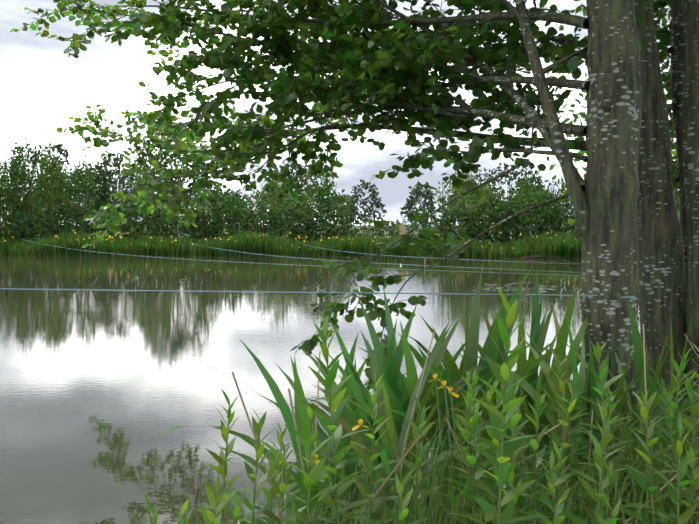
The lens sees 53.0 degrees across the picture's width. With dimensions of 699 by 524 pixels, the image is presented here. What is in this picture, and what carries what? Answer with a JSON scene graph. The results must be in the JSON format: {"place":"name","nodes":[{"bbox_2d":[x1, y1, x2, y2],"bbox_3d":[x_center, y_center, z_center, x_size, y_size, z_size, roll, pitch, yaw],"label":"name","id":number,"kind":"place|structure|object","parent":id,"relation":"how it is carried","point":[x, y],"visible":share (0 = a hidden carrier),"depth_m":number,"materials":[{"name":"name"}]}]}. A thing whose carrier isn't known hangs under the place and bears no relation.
{"place":"outdoors","nodes":[
{"label":"outdoors","id":0,"kind":"place"},
{"bbox_2d":[0,0,679,224],"label":"sky","id":1,"kind":"structure","parent":0,"point":[40,86],"materials":[{"name":"white"}]},
{"bbox_2d":[0,225,683,523],"bbox_3d":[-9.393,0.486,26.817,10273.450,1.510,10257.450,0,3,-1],"label":"ground","id":2,"kind":"structure","parent":0,"point":[420,226],"depth_m":98.77,"materials":[{"name":"green plant"}]},
{"bbox_2d":[28,147,504,243],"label":"trees","id":3,"kind":"object","parent":2,"relation":"on","point":[53,168],"visible":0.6,"depth_m":45.79,"materials":[{"name":"green plant"}]},
{"bbox_2d":[0,229,582,258],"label":"bank reeds","id":4,"kind":"object","parent":2,"relation":"on","point":[267,245],"visible":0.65,"depth_m":41.02,"materials":[{"name":"green plant"}]},
{"bbox_2d":[0,145,584,242],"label":"bushes","id":5,"kind":"object","parent":2,"relation":"on","point":[530,196],"visible":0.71,"depth_m":45.26,"materials":[{"name":"green plant"}]},
{"bbox_2d":[8,232,576,247],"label":"yellow flowers","id":6,"kind":"object","parent":2,"relation":"on","point":[120,236],"visible":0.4,"depth_m":41.56,"materials":[{"name":"yellow plant"}]},
{"bbox_2d":[0,239,632,297],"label":"ropes","id":7,"kind":"object","parent":2,"relation":"on","point":[343,292],"visible":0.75,"depth_m":5.01,"materials":[{"name":"blue"}]},
{"bbox_2d":[22,163,677,225],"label":"distant treeline","id":8,"kind":"object","parent":2,"relation":"on","point":[417,192],"visible":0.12,"depth_m":179.84,"materials":[{"name":"green plant"}]},
{"bbox_2d":[10,0,698,495],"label":"alder","id":9,"kind":"object","parent":2,"relation":"on","point":[380,66],"depth_m":5.88,"materials":[{"name":"green plant"}]},
{"bbox_2d":[106,365,698,523],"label":"bank grass","id":10,"kind":"structure","parent":2,"relation":"on","point":[436,514],"depth_m":3.02,"materials":[{"name":"green plant"}]},
{"bbox_2d":[141,287,698,523],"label":"willowherb","id":11,"kind":"object","parent":2,"relation":"on","point":[318,473],"depth_m":2.42,"materials":[{"name":"green plant"}]},
{"bbox_2d":[150,268,698,523],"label":"iris leaves","id":12,"kind":"object","parent":2,"relation":"on","point":[399,388],"visible":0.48,"depth_m":4.09,"materials":[{"name":"green plant"}]},
{"bbox_2d":[312,374,458,464],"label":"iris flowers","id":13,"kind":"object","parent":12,"relation":"attached to","point":[444,382],"visible":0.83,"depth_m":3.56,"materials":[{"name":"yellow plant"}]},
{"bbox_2d":[231,324,698,523],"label":"dry stems","id":14,"kind":"object","parent":2,"relation":"on","point":[407,452],"visible":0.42,"depth_m":2.94,"materials":[{"name":"brown"}]},
{"bbox_2d":[464,173,471,239],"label":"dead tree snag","id":15,"kind":"object","parent":2,"relation":"on","point":[467,205],"visible":0.04,"depth_m":43.76,"materials":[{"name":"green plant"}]},
{"bbox_2d":[0,255,691,523],"bbox_3d":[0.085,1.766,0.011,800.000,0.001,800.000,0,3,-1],"label":"pond water","id":16,"kind":"structure","parent":0,"point":[98,389],"depth_m":9.65,"materials":[{"name":"grey liquid"}]},
{"bbox_2d":[345,256,566,291],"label":"lily pads","id":17,"kind":"object","parent":16,"relation":"on","point":[500,288],"visible":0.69,"depth_m":20.08,"materials":[{"name":"green plant"}]},
{"bbox_2d":[504,254,564,285],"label":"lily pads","id":18,"kind":"object","parent":16,"relation":"on","point":[536,256],"visible":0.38,"depth_m":37.07,"materials":[{"name":"green plant"}]},
{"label":"nest post","id":19,"kind":"object","parent":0,"visible":0},
{"bbox_2d":[399,222,406,233],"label":"straw nest bundle","id":20,"kind":"object","parent":19,"relation":"attached to","point":[402,228],"visible":0.79,"depth_m":45.78,"materials":[{"name":"beige wicker"}]}
]}

